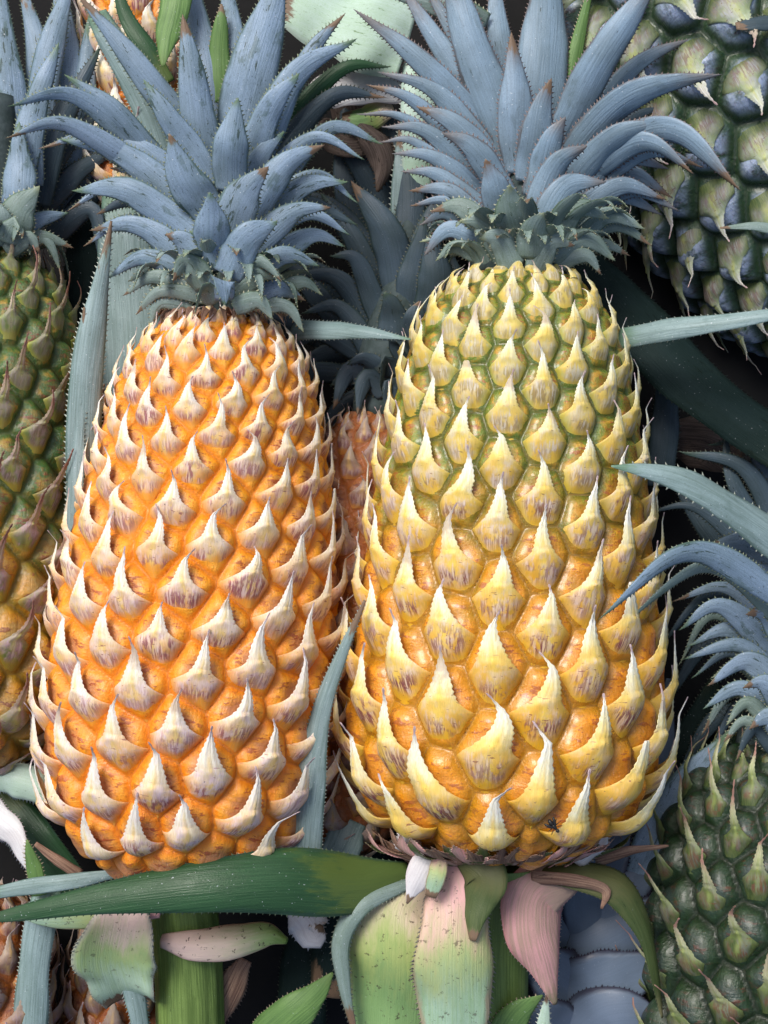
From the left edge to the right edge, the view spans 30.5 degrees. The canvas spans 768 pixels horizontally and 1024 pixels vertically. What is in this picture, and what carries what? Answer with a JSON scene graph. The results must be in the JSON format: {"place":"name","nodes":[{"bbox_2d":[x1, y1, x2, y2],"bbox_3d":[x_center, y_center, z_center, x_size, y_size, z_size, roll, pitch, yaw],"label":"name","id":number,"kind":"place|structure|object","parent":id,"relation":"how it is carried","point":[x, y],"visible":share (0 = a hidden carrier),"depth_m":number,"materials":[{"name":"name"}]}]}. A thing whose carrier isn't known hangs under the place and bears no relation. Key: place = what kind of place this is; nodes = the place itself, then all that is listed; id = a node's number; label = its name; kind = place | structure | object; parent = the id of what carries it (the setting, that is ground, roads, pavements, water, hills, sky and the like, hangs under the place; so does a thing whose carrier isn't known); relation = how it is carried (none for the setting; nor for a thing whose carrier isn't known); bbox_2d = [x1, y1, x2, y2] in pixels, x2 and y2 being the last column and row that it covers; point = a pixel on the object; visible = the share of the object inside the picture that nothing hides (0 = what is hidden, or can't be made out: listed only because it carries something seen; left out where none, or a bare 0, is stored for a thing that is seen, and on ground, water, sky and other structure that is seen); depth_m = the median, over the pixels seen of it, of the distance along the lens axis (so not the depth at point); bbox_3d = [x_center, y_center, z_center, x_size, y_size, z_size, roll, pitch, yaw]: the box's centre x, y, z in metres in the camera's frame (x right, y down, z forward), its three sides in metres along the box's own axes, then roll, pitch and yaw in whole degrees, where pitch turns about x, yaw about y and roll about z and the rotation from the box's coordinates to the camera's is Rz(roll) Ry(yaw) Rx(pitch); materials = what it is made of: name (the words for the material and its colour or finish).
{"place":"outdoors","nodes":[
{"label":"outdoors","id":0,"kind":"place"},
{"bbox_2d":[0,0,767,1023],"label":"ground","id":1,"kind":"structure","parent":0,"point":[744,376],"depth_m":0.63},
{"bbox_2d":[0,877,72,1023],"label":"pineapple","id":2,"kind":"object","parent":1,"relation":"on","point":[10,938],"visible":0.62,"depth_m":0.57,"materials":[{"name":"orange food"}]},
{"bbox_2d":[12,891,61,1023],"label":"pineapple leaf","id":3,"kind":"object","parent":2,"relation":"on","point":[32,991],"visible":0.79,"depth_m":0.56,"materials":[{"name":"plant"}]},
{"bbox_2d":[0,792,89,892],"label":"pineapple leaf","id":4,"kind":"object","parent":1,"relation":"on","point":[38,828],"visible":0.3,"depth_m":0.58,"materials":[{"name":"green plant"}]},
{"bbox_2d":[0,798,26,868],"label":"pineapple leaf","id":5,"kind":"object","parent":4,"relation":"on","point":[13,835],"visible":1,"depth_m":0.56,"materials":[{"name":"white plant"}]},
{"bbox_2d":[22,839,47,896],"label":"pineapple leaf","id":6,"kind":"object","parent":4,"relation":"on","point":[33,867],"visible":0.69,"depth_m":0.55,"materials":[{"name":"green plant"}]},
{"bbox_2d":[0,0,107,775],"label":"pineapple","id":7,"kind":"object","parent":1,"relation":"on","point":[38,320],"visible":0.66,"depth_m":0.56,"materials":[{"name":"green plant"}]},
{"bbox_2d":[0,761,44,804],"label":"pineapple leaf","id":8,"kind":"object","parent":7,"relation":"on","point":[15,782],"visible":0.66,"depth_m":0.56,"materials":[{"name":"plant"}]},
{"bbox_2d":[61,220,97,326],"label":"pineapple leaf","id":9,"kind":"object","parent":1,"relation":"on","point":[82,259],"visible":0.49,"depth_m":0.60,"materials":[{"name":"plant"}]},
{"bbox_2d":[54,920,155,1023],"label":"pineapple","id":10,"kind":"object","parent":1,"relation":"on","point":[80,1005],"visible":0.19,"depth_m":0.58,"materials":[{"name":"orange food"}]},
{"bbox_2d":[72,0,179,204],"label":"pineapple","id":11,"kind":"object","parent":1,"relation":"on","point":[146,12],"visible":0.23,"depth_m":0.58,"materials":[{"name":"orange food"}]},
{"bbox_2d":[86,9,167,150],"bbox_3d":[-0.101,-0.173,0.575,0.016,0.004,0.069,-25,90,0],"label":"pineapple leaf","id":12,"kind":"object","parent":11,"relation":"on","point":[146,115],"visible":0.34,"depth_m":0.57,"materials":[{"name":"plant"}]},
{"bbox_2d":[113,0,174,82],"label":"pineapple leaf","id":13,"kind":"object","parent":11,"relation":"on","point":[136,32],"visible":0.78,"depth_m":0.57,"materials":[{"name":"green plant"}]},
{"bbox_2d":[97,196,159,404],"bbox_3d":[-0.105,-0.088,0.588,0.028,0.005,0.092,0,90,0],"label":"pineapple leaf","id":14,"kind":"object","parent":1,"relation":"on","point":[124,321],"visible":0.3,"depth_m":0.59,"materials":[{"name":"green plant"}]},
{"bbox_2d":[7,0,391,1023],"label":"pineapple","id":15,"kind":"object","parent":1,"relation":"on","point":[191,612],"depth_m":0.52,"materials":[{"name":"orange food"}]},
{"bbox_2d":[0,870,112,897],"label":"pineapple leaf","id":16,"kind":"object","parent":15,"relation":"on","point":[43,884],"visible":1,"depth_m":0.53,"materials":[{"name":"teal plant"}]},
{"bbox_2d":[154,0,191,66],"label":"pineapple leaf","id":17,"kind":"object","parent":15,"relation":"on","point":[168,24],"visible":1,"depth_m":0.55,"materials":[{"name":"green plant"}]},
{"bbox_2d":[208,4,230,102],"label":"pineapple leaf","id":18,"kind":"object","parent":15,"relation":"on","point":[219,48],"visible":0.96,"depth_m":0.56,"materials":[{"name":"green plant"}]},
{"bbox_2d":[252,972,333,1023],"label":"pineapple leaf","id":19,"kind":"object","parent":15,"relation":"on","point":[303,1005],"visible":1,"depth_m":0.56,"materials":[{"name":"green plant"}]},
{"bbox_2d":[294,600,365,848],"bbox_3d":[-0.023,0.082,0.525,0.016,0.030,0.104,10,90,0],"label":"pineapple leaf","id":20,"kind":"object","parent":15,"relation":"on","point":[309,817],"visible":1,"depth_m":0.52,"materials":[{"name":"plant"}]},
{"bbox_2d":[285,0,413,77],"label":"pineapple leaf","id":21,"kind":"object","parent":15,"relation":"on","point":[305,20],"visible":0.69,"depth_m":0.58,"materials":[{"name":"plant"}]},
{"bbox_2d":[276,933,327,1023],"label":"pineapple leaf","id":22,"kind":"object","parent":1,"relation":"on","point":[295,969],"visible":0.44,"depth_m":0.59,"materials":[{"name":"teal plant"}]},
{"bbox_2d":[309,837,390,998],"bbox_3d":[-0.015,0.166,0.585,0.027,0.007,0.074,11,90,0],"label":"pineapple leaf","id":23,"kind":"object","parent":1,"relation":"on","point":[321,965],"visible":0.18,"depth_m":0.58,"materials":[{"name":"green plant"}]},
{"bbox_2d":[330,105,380,130],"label":"pineapple leaf","id":24,"kind":"object","parent":1,"relation":"on","point":[335,112],"visible":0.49,"depth_m":0.60,"materials":[{"name":"plant"}]},
{"bbox_2d":[317,118,394,157],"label":"pineapple leaf","id":25,"kind":"object","parent":24,"relation":"on","point":[351,141],"visible":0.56,"depth_m":0.59,"materials":[{"name":"plant"}]},
{"bbox_2d":[264,104,462,857],"bbox_3d":[-0.018,-0.030,0.585,0.113,0.084,0.348,0,90,0],"label":"pineapple","id":26,"kind":"object","parent":1,"relation":"on","point":[398,275],"visible":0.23,"depth_m":0.57,"materials":[{"name":"orange plant"}]},
{"bbox_2d":[322,819,365,855],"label":"pineapple leaf","id":27,"kind":"object","parent":26,"relation":"on","point":[336,841],"visible":0.48,"depth_m":0.56,"materials":[{"name":"plant"}]},
{"bbox_2d":[290,319,410,341],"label":"pineapple leaf","id":28,"kind":"object","parent":26,"relation":"on","point":[324,330],"visible":0.96,"depth_m":0.55,"materials":[{"name":"green plant"}]},
{"bbox_2d":[310,72,400,108],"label":"pineapple leaf","id":29,"kind":"object","parent":26,"relation":"on","point":[359,80],"visible":0.23,"depth_m":0.58,"materials":[{"name":"grey plant"}]},
{"bbox_2d":[342,102,394,129],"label":"pineapple leaf","id":30,"kind":"object","parent":26,"relation":"on","point":[354,117],"visible":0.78,"depth_m":0.59,"materials":[{"name":"green plant"}]},
{"bbox_2d":[356,123,394,191],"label":"pineapple leaf","id":31,"kind":"object","parent":26,"relation":"on","point":[380,158],"visible":0.87,"depth_m":0.58,"materials":[{"name":"brown plant"}]},
{"bbox_2d":[388,130,403,215],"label":"pineapple leaf","id":32,"kind":"object","parent":26,"relation":"on","point":[398,168],"visible":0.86,"depth_m":0.58,"materials":[{"name":"plant"}]},
{"bbox_2d":[398,61,435,184],"bbox_3d":[0.015,-0.162,0.583,0.018,0.007,0.058,0,90,0],"label":"pineapple leaf","id":33,"kind":"object","parent":26,"relation":"on","point":[409,163],"visible":0.3,"depth_m":0.58,"materials":[{"name":"plant"}]},
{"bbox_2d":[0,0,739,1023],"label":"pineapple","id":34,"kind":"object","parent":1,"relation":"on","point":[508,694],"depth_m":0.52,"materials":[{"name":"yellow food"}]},
{"bbox_2d":[395,0,490,26],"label":"pineapple leaf","id":35,"kind":"object","parent":34,"relation":"on","point":[484,14],"visible":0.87,"depth_m":0.56,"materials":[{"name":"plant"}]},
{"bbox_2d":[489,994,543,1023],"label":"pineapple leaf","id":36,"kind":"object","parent":34,"relation":"on","point":[519,1011],"visible":1,"depth_m":0.55,"materials":[{"name":"green plant"}]},
{"bbox_2d":[611,460,767,557],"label":"pineapple leaf","id":37,"kind":"object","parent":34,"relation":"on","point":[747,521],"visible":1,"depth_m":0.51,"materials":[{"name":"teal plant"}]},
{"bbox_2d":[618,308,767,348],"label":"pineapple leaf","id":38,"kind":"object","parent":34,"relation":"on","point":[666,329],"visible":1,"depth_m":0.53,"materials":[{"name":"plant"}]},
{"bbox_2d":[528,834,652,1023],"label":"pineapple","id":39,"kind":"object","parent":1,"relation":"on","point":[600,975],"visible":0.59,"depth_m":0.57,"materials":[{"name":"blue plant"}]},
{"bbox_2d":[536,993,551,1023],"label":"pineapple leaf","id":40,"kind":"object","parent":39,"relation":"on","point":[544,1016],"visible":1,"depth_m":0.55,"materials":[{"name":"plant"}]},
{"bbox_2d":[627,730,732,895],"bbox_3d":[0.119,0.124,0.575,0.028,0.019,0.083,17,90,0],"label":"pineapple leaf","id":41,"kind":"object","parent":39,"relation":"on","point":[668,797],"visible":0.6,"depth_m":0.57,"materials":[{"name":"blue plant"}]},
{"bbox_2d":[562,0,767,374],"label":"pineapple","id":42,"kind":"object","parent":1,"relation":"on","point":[700,259],"visible":0.59,"depth_m":0.56,"materials":[{"name":"green food"}]},
{"bbox_2d":[720,222,767,232],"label":"pineapple leaf","id":43,"kind":"object","parent":42,"relation":"on","point":[760,226],"visible":1,"depth_m":0.51,"materials":[{"name":"plant"}]},
{"bbox_2d":[735,14,767,32],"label":"pineapple leaf","id":44,"kind":"object","parent":42,"relation":"on","point":[759,23],"visible":1,"depth_m":0.53,"materials":[{"name":"plant"}]},
{"bbox_2d":[648,388,681,486],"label":"pineapple leaf","id":45,"kind":"object","parent":1,"relation":"on","point":[664,436],"visible":0.51,"depth_m":0.59,"materials":[{"name":"plant"}]},
{"bbox_2d":[572,253,767,467],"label":"pineapple leaf","id":46,"kind":"object","parent":1,"relation":"on","point":[687,376],"visible":0.73,"depth_m":0.57,"materials":[{"name":"plant"}]},
{"bbox_2d":[598,439,767,1023],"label":"pineapple","id":47,"kind":"object","parent":1,"relation":"on","point":[706,880],"visible":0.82,"depth_m":0.54,"materials":[{"name":"green plant"}]},
{"bbox_2d":[631,678,678,842],"bbox_3d":[0.113,0.124,0.592,0.028,0.010,0.108,18,90,0],"label":"pineapple leaf","id":48,"kind":"object","parent":47,"relation":"on","point":[664,755],"visible":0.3,"depth_m":0.59,"materials":[{"name":"blue plant"}]},
{"bbox_2d":[675,671,721,766],"bbox_3d":[0.125,0.109,0.601,0.028,0.007,0.088,22,90,0],"label":"pineapple leaf","id":49,"kind":"object","parent":1,"relation":"on","point":[692,718],"visible":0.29,"depth_m":0.60,"materials":[{"name":"plant"}]},
{"bbox_2d":[676,416,744,472],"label":"pineapple leaf","id":50,"kind":"object","parent":1,"relation":"on","point":[695,435],"visible":0.45,"depth_m":0.60,"materials":[{"name":"plant"}]},
{"bbox_2d":[544,817,561,834],"bbox_3d":[0.059,0.109,0.490,0.006,0.002,0.006,0,90,0],"label":"fly","id":51,"kind":"object","parent":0,"point":[551,824],"visible":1,"depth_m":0.49}
]}

